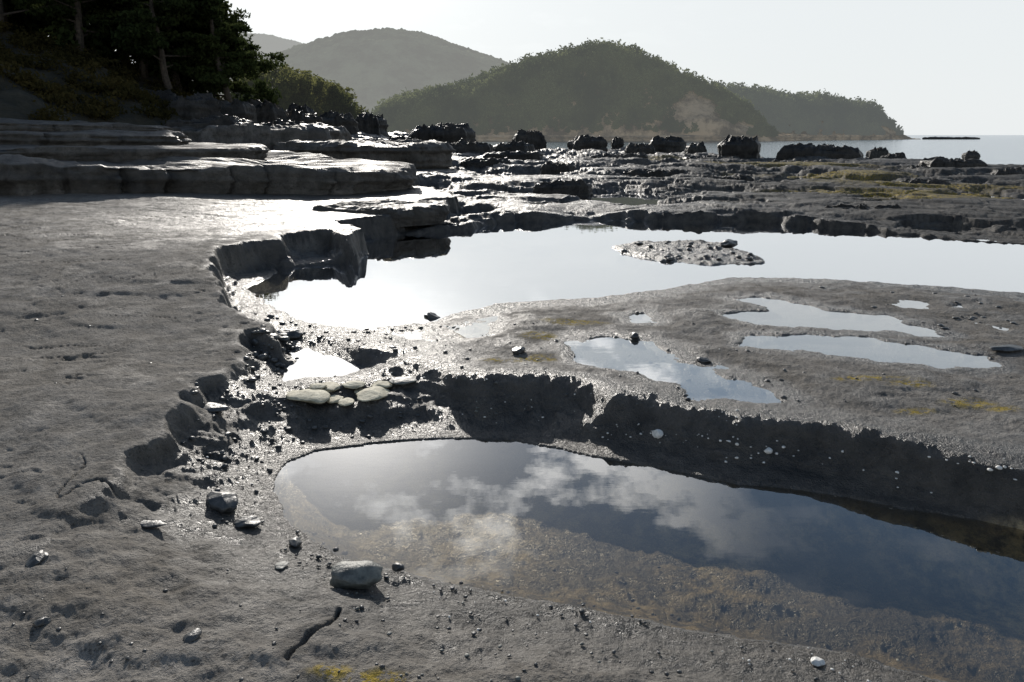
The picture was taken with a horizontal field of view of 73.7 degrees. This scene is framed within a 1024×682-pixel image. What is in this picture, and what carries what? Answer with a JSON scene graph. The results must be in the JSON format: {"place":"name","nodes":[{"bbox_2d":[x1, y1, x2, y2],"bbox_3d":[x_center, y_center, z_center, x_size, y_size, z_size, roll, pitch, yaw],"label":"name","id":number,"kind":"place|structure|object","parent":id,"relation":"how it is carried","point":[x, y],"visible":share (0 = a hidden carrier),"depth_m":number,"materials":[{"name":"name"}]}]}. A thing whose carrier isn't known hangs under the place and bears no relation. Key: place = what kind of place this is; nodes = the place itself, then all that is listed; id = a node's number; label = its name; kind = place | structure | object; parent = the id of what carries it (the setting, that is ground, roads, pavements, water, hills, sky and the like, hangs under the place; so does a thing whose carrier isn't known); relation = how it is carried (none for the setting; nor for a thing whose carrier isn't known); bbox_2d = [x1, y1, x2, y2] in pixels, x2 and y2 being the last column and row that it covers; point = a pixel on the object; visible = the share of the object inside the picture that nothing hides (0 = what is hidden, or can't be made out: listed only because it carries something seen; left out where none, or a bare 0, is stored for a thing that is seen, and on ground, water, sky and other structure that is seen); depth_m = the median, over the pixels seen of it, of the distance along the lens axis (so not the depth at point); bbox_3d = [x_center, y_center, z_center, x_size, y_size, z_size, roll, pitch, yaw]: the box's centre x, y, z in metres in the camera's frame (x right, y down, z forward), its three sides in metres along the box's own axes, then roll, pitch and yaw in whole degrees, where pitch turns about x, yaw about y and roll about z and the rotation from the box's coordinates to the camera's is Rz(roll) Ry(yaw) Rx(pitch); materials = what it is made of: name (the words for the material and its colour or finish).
{"place":"outdoors","nodes":[
{"label":"outdoors","id":0,"kind":"place"},
{"bbox_2d":[0,31,260,125],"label":"bank terrain","id":1,"kind":"structure","parent":0,"point":[16,103],"depth_m":23.52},
{"bbox_2d":[0,0,81,21],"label":"pine tree","id":2,"kind":"object","parent":1,"relation":"on","point":[25,10],"visible":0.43,"depth_m":27.05,"materials":[{"name":"green plant"}]},
{"bbox_2d":[22,0,143,64],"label":"pine tree","id":3,"kind":"object","parent":1,"relation":"on","point":[93,32],"visible":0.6,"depth_m":27.52,"materials":[{"name":"green plant"}]},
{"bbox_2d":[25,0,145,39],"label":"pine tree","id":4,"kind":"object","parent":1,"relation":"on","point":[85,9],"visible":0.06,"depth_m":28.55,"materials":[{"name":"green plant"}]},
{"bbox_2d":[74,3,148,59],"bbox_3d":[-20.172,-19.306,34.233,6.118,11.423,7.522,0,17,0],"label":"pine tree","id":5,"kind":"object","parent":1,"relation":"on","point":[105,45],"visible":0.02,"depth_m":34.15,"materials":[{"name":"green plant"}]},
{"bbox_2d":[0,19,228,125],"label":"bushes","id":6,"kind":"object","parent":1,"relation":"on","point":[124,87],"visible":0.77,"depth_m":24.18,"materials":[{"name":"green plant"}]},
{"bbox_2d":[48,0,201,77],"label":"pine tree","id":7,"kind":"object","parent":1,"relation":"on","point":[103,21],"visible":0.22,"depth_m":29.24,"materials":[{"name":"green plant"}]},
{"bbox_2d":[3,0,281,104],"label":"woodland understorey","id":8,"kind":"object","parent":1,"relation":"on","point":[65,31],"visible":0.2,"depth_m":30.67,"materials":[{"name":"green plant"}]},
{"bbox_2d":[87,0,201,92],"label":"pine tree","id":9,"kind":"object","parent":1,"relation":"on","point":[120,8],"visible":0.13,"depth_m":29.89,"materials":[{"name":"green plant"}]},
{"bbox_2d":[140,87,176,107],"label":"rock block","id":10,"kind":"object","parent":1,"relation":"on","point":[167,94],"visible":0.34,"depth_m":26.53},
{"bbox_2d":[104,0,229,89],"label":"pine tree","id":11,"kind":"object","parent":1,"relation":"on","point":[144,22],"visible":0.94,"depth_m":27.86,"materials":[{"name":"green plant"}]},
{"bbox_2d":[125,2,249,47],"bbox_3d":[-16.343,-17.072,33.170,6.045,9.481,6.682,0,17,0],"label":"pine tree","id":12,"kind":"object","parent":1,"relation":"on","point":[182,42],"visible":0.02,"depth_m":31.54,"materials":[{"name":"green plant"}]},
{"bbox_2d":[166,92,221,120],"bbox_3d":[-12.135,-8.781,26.106,2.224,1.445,1.389,0,17,0],"label":"rock block","id":13,"kind":"object","parent":1,"relation":"on","point":[197,105],"visible":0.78,"depth_m":25.59,"materials":[{"name":"stone"}]},
{"bbox_2d":[160,2,250,92],"bbox_3d":[-15.476,-15.452,32.475,4.881,8.459,6.094,11,20,33],"label":"pine tree","id":14,"kind":"object","parent":1,"relation":"on","point":[234,15],"visible":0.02,"depth_m":32.51,"materials":[{"name":"green plant"}]},
{"bbox_2d":[164,114,252,128],"bbox_3d":[-11.064,-7.549,24.483,3.772,1.078,1.560,0,17,0],"label":"rock block","id":15,"kind":"object","parent":1,"relation":"on","point":[224,119],"visible":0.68,"depth_m":23.89,"materials":[{"name":"stone"}]},
{"bbox_2d":[160,0,266,102],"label":"pine tree","id":16,"kind":"object","parent":1,"relation":"on","point":[210,11],"visible":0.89,"depth_m":29.94,"materials":[{"name":"green plant"}]},
{"bbox_2d":[165,0,288,99],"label":"pine tree","id":17,"kind":"object","parent":1,"relation":"on","point":[216,83],"visible":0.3,"depth_m":32.26,"materials":[{"name":"green plant"}]},
{"bbox_2d":[219,98,257,123],"bbox_3d":[-11.403,-9.301,28.011,1.716,1.275,1.086,0,17,0],"label":"rock block","id":18,"kind":"object","parent":1,"relation":"on","point":[245,110],"visible":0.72,"depth_m":27.59,"materials":[{"name":"stone"}]},
{"bbox_2d":[257,118,304,126],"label":"rock block","id":19,"kind":"object","parent":1,"relation":"on","point":[282,122],"visible":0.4,"depth_m":29.04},
{"bbox_2d":[230,64,369,119],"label":"coastal shrubs","id":20,"kind":"object","parent":1,"relation":"on","point":[319,95],"visible":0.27,"depth_m":48.05,"materials":[{"name":"green plant"}]},
{"bbox_2d":[285,109,322,123],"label":"rock block","id":21,"kind":"object","parent":1,"relation":"on","point":[297,115],"visible":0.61,"depth_m":34.54,"materials":[{"name":"stone"}]},
{"bbox_2d":[192,32,305,80],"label":"hill","id":22,"kind":"structure","parent":0,"point":[266,43],"depth_m":1212.27,"materials":[{"name":"plant"}]},
{"bbox_2d":[218,27,510,112],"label":"distant hill","id":23,"kind":"structure","parent":0,"point":[371,67],"depth_m":699.48,"materials":[{"name":"plant"}]},
{"bbox_2d":[0,131,1023,681],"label":"rock shelf ground","id":24,"kind":"structure","parent":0,"point":[856,563],"depth_m":3.22,"materials":[{"name":"stone"}]},
{"bbox_2d":[26,550,48,566],"bbox_3d":[-1.525,0.700,2.189,0.055,0.035,0.076,0,17,0],"label":"beach stone","id":25,"kind":"object","parent":24,"relation":"on","point":[35,558],"visible":1,"depth_m":2.18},
{"bbox_2d":[32,616,50,625],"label":"beach stone","id":26,"kind":"object","parent":24,"relation":"on","point":[45,620],"visible":1,"depth_m":1.92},
{"bbox_2d":[0,118,173,131],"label":"rock ledge","id":27,"kind":"object","parent":24,"relation":"on","point":[9,124],"visible":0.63,"depth_m":16.89,"materials":[{"name":"stone"}]},
{"bbox_2d":[0,129,191,146],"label":"rock ledge","id":28,"kind":"object","parent":24,"relation":"on","point":[94,137],"visible":0.74,"depth_m":15.36,"materials":[{"name":"stone"}]},
{"bbox_2d":[0,142,268,161],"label":"rock ledge","id":29,"kind":"object","parent":24,"relation":"on","point":[253,151],"visible":0.73,"depth_m":13.75,"materials":[{"name":"stone"}]},
{"bbox_2d":[140,520,167,527],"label":"beach stone","id":30,"kind":"object","parent":24,"relation":"on","point":[150,523],"visible":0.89,"depth_m":2.52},
{"bbox_2d":[183,628,201,642],"bbox_3d":[-0.881,0.812,1.883,0.040,0.019,0.057,7,18,22],"label":"beach stone","id":31,"kind":"object","parent":24,"relation":"on","point":[193,635],"visible":1,"depth_m":1.87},
{"bbox_2d":[0,150,417,195],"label":"rock ledge","id":32,"kind":"object","parent":24,"relation":"on","point":[286,172],"visible":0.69,"depth_m":12.18,"materials":[{"name":"stone"}]},
{"bbox_2d":[202,402,229,411],"bbox_3d":[-1.534,0.344,3.505,0.164,0.031,0.102,9,19,27],"label":"beach stone","id":33,"kind":"object","parent":24,"relation":"on","point":[212,407],"visible":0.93,"depth_m":3.48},
{"bbox_2d":[206,491,237,512],"bbox_3d":[-1.179,0.657,2.780,0.117,0.077,0.142,-8,18,-24],"label":"beach stone","id":34,"kind":"object","parent":24,"relation":"on","point":[225,502],"visible":1,"depth_m":2.75,"materials":[{"name":"stone"}]},
{"bbox_2d":[233,516,261,527],"bbox_3d":[-1.040,0.711,2.686,0.112,0.030,0.076,0,17,0],"label":"beach stone","id":35,"kind":"object","parent":24,"relation":"on","point":[250,521],"visible":1,"depth_m":2.67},
{"bbox_2d":[171,122,351,150],"bbox_3d":[-9.011,-7.383,25.201,6.180,1.367,5.551,0,17,0],"label":"rock slab","id":36,"kind":"object","parent":24,"relation":"on","point":[268,137],"visible":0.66,"depth_m":22.83,"materials":[{"name":"stone"}]},
{"bbox_2d":[248,98,287,122],"bbox_3d":[-11.822,-10.676,32.928,2.188,1.951,1.433,0,17,0],"label":"rock block","id":37,"kind":"object","parent":24,"relation":"on","point":[267,111],"visible":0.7,"depth_m":32.35,"materials":[{"name":"stone"}]},
{"bbox_2d":[274,561,288,569],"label":"white pebble","id":38,"kind":"object","parent":24,"relation":"on","point":[281,565],"visible":1,"depth_m":2.38,"materials":[{"name":"grey stone"}]},
{"bbox_2d":[277,329,303,338],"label":"beach stone","id":39,"kind":"object","parent":24,"relation":"on","point":[294,333],"visible":0.73,"depth_m":4.72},
{"bbox_2d":[289,537,301,547],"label":"beach stone","id":40,"kind":"object","parent":24,"relation":"on","point":[295,542],"visible":1,"depth_m":2.55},
{"bbox_2d":[285,103,314,113],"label":"rock block","id":41,"kind":"object","parent":24,"relation":"on","point":[305,108],"visible":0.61,"depth_m":36.22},
{"bbox_2d":[285,389,329,403],"bbox_3d":[-1.121,0.300,3.767,0.287,0.051,0.185,4,17,14],"label":"cream stone","id":42,"kind":"object","parent":24,"relation":"on","point":[317,396],"visible":0.98,"depth_m":3.72,"materials":[{"name":"stone"}]},
{"bbox_2d":[309,383,326,388],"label":"cream stone","id":43,"kind":"object","parent":24,"relation":"on","point":[317,386],"visible":1,"depth_m":3.83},
{"bbox_2d":[322,382,339,392],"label":"cream stone","id":44,"kind":"object","parent":24,"relation":"on","point":[331,387],"visible":0.73,"depth_m":3.87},
{"bbox_2d":[327,395,343,402],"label":"cream stone","id":45,"kind":"object","parent":24,"relation":"on","point":[334,398],"visible":0.84,"depth_m":3.76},
{"bbox_2d":[320,110,358,134],"bbox_3d":[-10.005,-12.200,39.007,2.692,1.888,1.980,0,17,0],"label":"rock block","id":46,"kind":"object","parent":24,"relation":"on","point":[348,122],"visible":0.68,"depth_m":38.36,"materials":[{"name":"stone"}]},
{"bbox_2d":[338,397,354,405],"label":"cream stone","id":47,"kind":"object","parent":24,"relation":"on","point":[347,401],"visible":1,"depth_m":3.73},
{"bbox_2d":[341,381,366,388],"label":"cream stone","id":48,"kind":"object","parent":24,"relation":"on","point":[353,384],"visible":1,"depth_m":3.89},
{"bbox_2d":[330,560,382,588],"bbox_3d":[-0.519,0.791,2.297,0.177,0.092,0.115,5,18,17],"label":"beach stone","id":49,"kind":"object","parent":24,"relation":"on","point":[365,574],"visible":0.99,"depth_m":2.27,"materials":[{"name":"stone"}]},
{"bbox_2d":[272,138,455,168],"bbox_3d":[-5.210,-6.387,23.343,6.899,1.036,5.734,0,17,0],"label":"rock ledge","id":50,"kind":"object","parent":24,"relation":"on","point":[418,153],"visible":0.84,"depth_m":21.15,"materials":[{"name":"stone"}]},
{"bbox_2d":[355,111,388,137],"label":"rock block","id":51,"kind":"object","parent":24,"relation":"on","point":[370,123],"visible":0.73,"depth_m":44.04,"materials":[{"name":"stone"}]},
{"bbox_2d":[356,386,389,401],"bbox_3d":[-0.779,0.294,3.820,0.183,0.041,0.231,0,17,0],"label":"cream stone","id":52,"kind":"object","parent":24,"relation":"on","point":[372,393],"visible":1,"depth_m":3.79,"materials":[{"name":"stone"}]},
{"bbox_2d":[312,198,449,227],"bbox_3d":[-1.837,-1.942,10.229,1.894,0.305,1.486,4,17,13],"label":"rock ledge","id":53,"kind":"object","parent":24,"relation":"on","point":[404,213],"visible":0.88,"depth_m":9.82,"materials":[{"name":"stone"}]},
{"bbox_2d":[371,380,391,387],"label":"cream stone","id":54,"kind":"object","parent":24,"relation":"on","point":[385,384],"visible":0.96,"depth_m":3.92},
{"bbox_2d":[392,563,404,570],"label":"beach stone","id":55,"kind":"object","parent":24,"relation":"on","point":[398,567],"visible":1,"depth_m":2.41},
{"bbox_2d":[389,376,416,384],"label":"cream stone","id":56,"kind":"object","parent":24,"relation":"on","point":[402,380],"visible":1,"depth_m":3.93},
{"bbox_2d":[388,135,422,140],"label":"rock block","id":57,"kind":"object","parent":24,"relation":"on","point":[392,138],"visible":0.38,"depth_m":36.69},
{"bbox_2d":[424,312,439,317],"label":"beach stone","id":58,"kind":"object","parent":24,"relation":"on","point":[430,315],"visible":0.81,"depth_m":5.26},
{"bbox_2d":[409,122,475,142],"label":"rock block","id":59,"kind":"object","parent":24,"relation":"on","point":[449,132],"visible":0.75,"depth_m":42.27,"materials":[{"name":"stone"}]},
{"bbox_2d":[446,138,492,152],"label":"rock block","id":60,"kind":"object","parent":24,"relation":"on","point":[462,145],"visible":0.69,"depth_m":34.71,"materials":[{"name":"stone"}]},
{"bbox_2d":[443,316,497,328],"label":"puddle water","id":61,"kind":"structure","parent":24,"relation":"on","point":[484,324],"depth_m":4.97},
{"bbox_2d":[460,157,510,167],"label":"rock block","id":62,"kind":"object","parent":24,"relation":"on","point":[478,162],"visible":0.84,"depth_m":25.21,"materials":[{"name":"stone"}]},
{"bbox_2d":[482,149,543,160],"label":"rock block","id":63,"kind":"object","parent":24,"relation":"on","point":[536,154],"visible":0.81,"depth_m":30.95,"materials":[{"name":"stone"}]},
{"bbox_2d":[493,140,534,151],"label":"rock block","id":64,"kind":"object","parent":24,"relation":"on","point":[514,145],"visible":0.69,"depth_m":40.50,"materials":[{"name":"stone"}]},
{"bbox_2d":[11,241,1017,681],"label":"scattered pebbles","id":65,"kind":"object","parent":24,"relation":"on","point":[291,345],"visible":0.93,"depth_m":3.58,"materials":[{"name":"stone"}]},
{"bbox_2d":[512,346,524,354],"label":"beach stone","id":66,"kind":"object","parent":24,"relation":"on","point":[517,350],"visible":1,"depth_m":4.26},
{"bbox_2d":[513,129,546,149],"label":"rock block","id":67,"kind":"object","parent":24,"relation":"on","point":[536,139],"visible":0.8,"depth_m":46.14,"materials":[{"name":"stone"}]},
{"bbox_2d":[540,161,575,174],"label":"rock block","id":68,"kind":"object","parent":24,"relation":"on","point":[549,168],"visible":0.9,"depth_m":23.30,"materials":[{"name":"stone"}]},
{"bbox_2d":[533,178,592,195],"bbox_3d":[1.182,-3.485,15.880,1.500,0.588,0.520,0,17,0],"label":"rock block","id":69,"kind":"object","parent":24,"relation":"on","point":[578,187],"visible":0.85,"depth_m":15.69,"materials":[{"name":"stone"}]},
{"bbox_2d":[567,134,607,151],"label":"rock block","id":70,"kind":"object","parent":24,"relation":"on","point":[581,142],"visible":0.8,"depth_m":44.30,"materials":[{"name":"stone"}]},
{"bbox_2d":[190,348,1016,492],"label":"limpets","id":71,"kind":"object","parent":24,"relation":"on","point":[988,469],"visible":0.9,"depth_m":3.21,"materials":[{"name":"stone"}]},
{"bbox_2d":[610,136,623,149],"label":"rock block","id":72,"kind":"object","parent":24,"relation":"on","point":[617,142],"visible":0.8,"depth_m":48.11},
{"bbox_2d":[590,152,647,158],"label":"rock block","id":73,"kind":"object","parent":24,"relation":"on","point":[638,154],"visible":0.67,"depth_m":32.01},
{"bbox_2d":[630,332,638,338],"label":"beach stone","id":74,"kind":"object","parent":24,"relation":"on","point":[634,335],"visible":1,"depth_m":4.57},
{"bbox_2d":[624,142,654,153],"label":"rock block","id":75,"kind":"object","parent":24,"relation":"on","point":[631,147],"visible":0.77,"depth_m":42.42,"materials":[{"name":"stone"}]},
{"bbox_2d":[629,314,656,322],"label":"puddle water","id":76,"kind":"structure","parent":24,"relation":"on","point":[640,318],"depth_m":5.11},
{"bbox_2d":[623,168,687,177],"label":"rock block","id":77,"kind":"object","parent":24,"relation":"on","point":[646,172],"visible":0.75,"depth_m":21.49,"materials":[{"name":"stone"}]},
{"bbox_2d":[652,429,663,437],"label":"white pebble","id":78,"kind":"object","parent":24,"relation":"on","point":[657,433],"visible":1,"depth_m":3.40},
{"bbox_2d":[649,135,686,152],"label":"rock block","id":79,"kind":"object","parent":24,"relation":"on","point":[672,144],"visible":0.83,"depth_m":48.18,"materials":[{"name":"stone"}]},
{"bbox_2d":[684,141,706,153],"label":"rock block","id":80,"kind":"object","parent":24,"relation":"on","point":[694,148],"visible":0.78,"depth_m":42.43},
{"bbox_2d":[696,357,710,362],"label":"beach stone","id":81,"kind":"object","parent":24,"relation":"on","point":[703,359],"visible":1,"depth_m":4.10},
{"bbox_2d":[683,155,739,159],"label":"rock block","id":82,"kind":"object","parent":24,"relation":"on","point":[695,157],"visible":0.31,"depth_m":32.15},
{"bbox_2d":[720,239,737,246],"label":"beach stone","id":83,"kind":"object","parent":24,"relation":"on","point":[730,243],"visible":1,"depth_m":8.43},
{"bbox_2d":[707,174,753,181],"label":"rock block","id":84,"kind":"object","parent":24,"relation":"on","point":[744,177],"visible":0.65,"depth_m":19.59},
{"bbox_2d":[717,134,760,158],"bbox_3d":[12.408,-10.374,37.258,2.516,1.783,1.608,0,17,0],"label":"rock block","id":85,"kind":"object","parent":24,"relation":"on","point":[743,146],"visible":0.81,"depth_m":36.66,"materials":[{"name":"stone"}]},
{"bbox_2d":[764,447,772,453],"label":"white pebble","id":86,"kind":"object","parent":24,"relation":"on","point":[768,450],"visible":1,"depth_m":3.20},
{"bbox_2d":[810,656,824,666],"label":"white pebble","id":87,"kind":"object","parent":24,"relation":"on","point":[816,661],"visible":1,"depth_m":1.97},
{"bbox_2d":[776,143,863,159],"bbox_3d":[15.994,-9.590,35.453,4.885,1.382,1.840,0,17,0],"label":"rock block","id":88,"kind":"object","parent":24,"relation":"on","point":[791,151],"visible":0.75,"depth_m":34.78,"materials":[{"name":"stone"}]},
{"bbox_2d":[723,297,943,336],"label":"puddle water","id":89,"kind":"structure","parent":24,"relation":"on","point":[783,313],"depth_m":5.08,"materials":[{"name":"liquid"}]},
{"bbox_2d":[825,203,900,208],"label":"rock block","id":90,"kind":"object","parent":24,"relation":"on","point":[865,206],"visible":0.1,"depth_m":11.49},
{"bbox_2d":[865,147,888,158],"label":"rock block","id":91,"kind":"object","parent":24,"relation":"on","point":[875,152],"visible":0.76,"depth_m":42.51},
{"bbox_2d":[744,335,1015,367],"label":"puddle water","id":92,"kind":"structure","parent":24,"relation":"on","point":[868,345],"depth_m":4.39,"materials":[{"name":"liquid"}]},
{"bbox_2d":[880,152,906,158],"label":"rock block","id":93,"kind":"object","parent":24,"relation":"on","point":[901,155],"visible":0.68,"depth_m":36.85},
{"bbox_2d":[892,300,929,308],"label":"puddle water","id":94,"kind":"structure","parent":24,"relation":"on","point":[912,304],"depth_m":5.53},
{"bbox_2d":[907,165,929,168],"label":"rock block","id":95,"kind":"object","parent":24,"relation":"on","point":[914,167],"visible":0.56,"depth_m":26.33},
{"bbox_2d":[899,178,950,184],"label":"rock block","id":96,"kind":"object","parent":24,"relation":"on","point":[930,181],"visible":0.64,"depth_m":17.64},
{"bbox_2d":[918,156,987,167],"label":"rock block","id":97,"kind":"object","parent":24,"relation":"on","point":[937,161],"visible":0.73,"depth_m":26.26,"materials":[{"name":"stone"}]},
{"bbox_2d":[961,150,980,159],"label":"rock block","id":98,"kind":"object","parent":24,"relation":"on","point":[973,154],"visible":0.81,"depth_m":53.17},
{"bbox_2d":[988,324,1008,330],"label":"puddle water","id":99,"kind":"structure","parent":24,"relation":"on","point":[1002,328],"depth_m":4.84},
{"bbox_2d":[989,344,1022,351],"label":"beach stone","id":100,"kind":"object","parent":24,"relation":"on","point":[1006,348],"visible":1,"depth_m":4.27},
{"bbox_2d":[990,167,1023,174],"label":"rock block","id":101,"kind":"object","parent":24,"relation":"on","point":[1011,171],"visible":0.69,"depth_m":22.44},
{"bbox_2d":[89,0,1023,134],"label":"sky","id":102,"kind":"structure","parent":0,"point":[934,67],"materials":[{"name":"white"}]},
{"bbox_2d":[405,71,783,140],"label":"headland","id":103,"kind":"structure","parent":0,"point":[690,108],"depth_m":224.26,"materials":[{"name":"plant"}]},
{"bbox_2d":[372,37,778,137],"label":"headland forest","id":104,"kind":"object","parent":103,"relation":"on","point":[482,98],"visible":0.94,"depth_m":226.59,"materials":[{"name":"green plant"}]},
{"bbox_2d":[246,174,1023,328],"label":"tidal pool water","id":105,"kind":"structure","parent":0,"point":[398,280],"depth_m":7.32,"materials":[{"name":"liquid"}]},
{"bbox_2d":[478,135,1023,164],"bbox_3d":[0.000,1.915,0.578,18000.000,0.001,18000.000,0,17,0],"label":"sea water","id":106,"kind":"structure","parent":0,"point":[1000,149],"depth_m":134.44,"materials":[{"name":"liquid"}]},
{"bbox_2d":[475,134,886,141],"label":"shore rocks","id":107,"kind":"object","parent":106,"relation":"in","point":[609,138],"visible":0.42,"depth_m":218.59,"materials":[{"name":"stone"}]},
{"bbox_2d":[922,136,979,138],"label":"skerry","id":108,"kind":"structure","parent":106,"relation":"in","point":[935,137],"depth_m":315.83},
{"bbox_2d":[762,113,914,138],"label":"headland","id":109,"kind":"structure","parent":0,"point":[890,133],"depth_m":318.12,"materials":[{"name":"stone"}]},
{"bbox_2d":[714,80,903,135],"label":"headland forest","id":110,"kind":"object","parent":109,"relation":"on","point":[800,112],"visible":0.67,"depth_m":319.43,"materials":[{"name":"green plant"}]}
]}

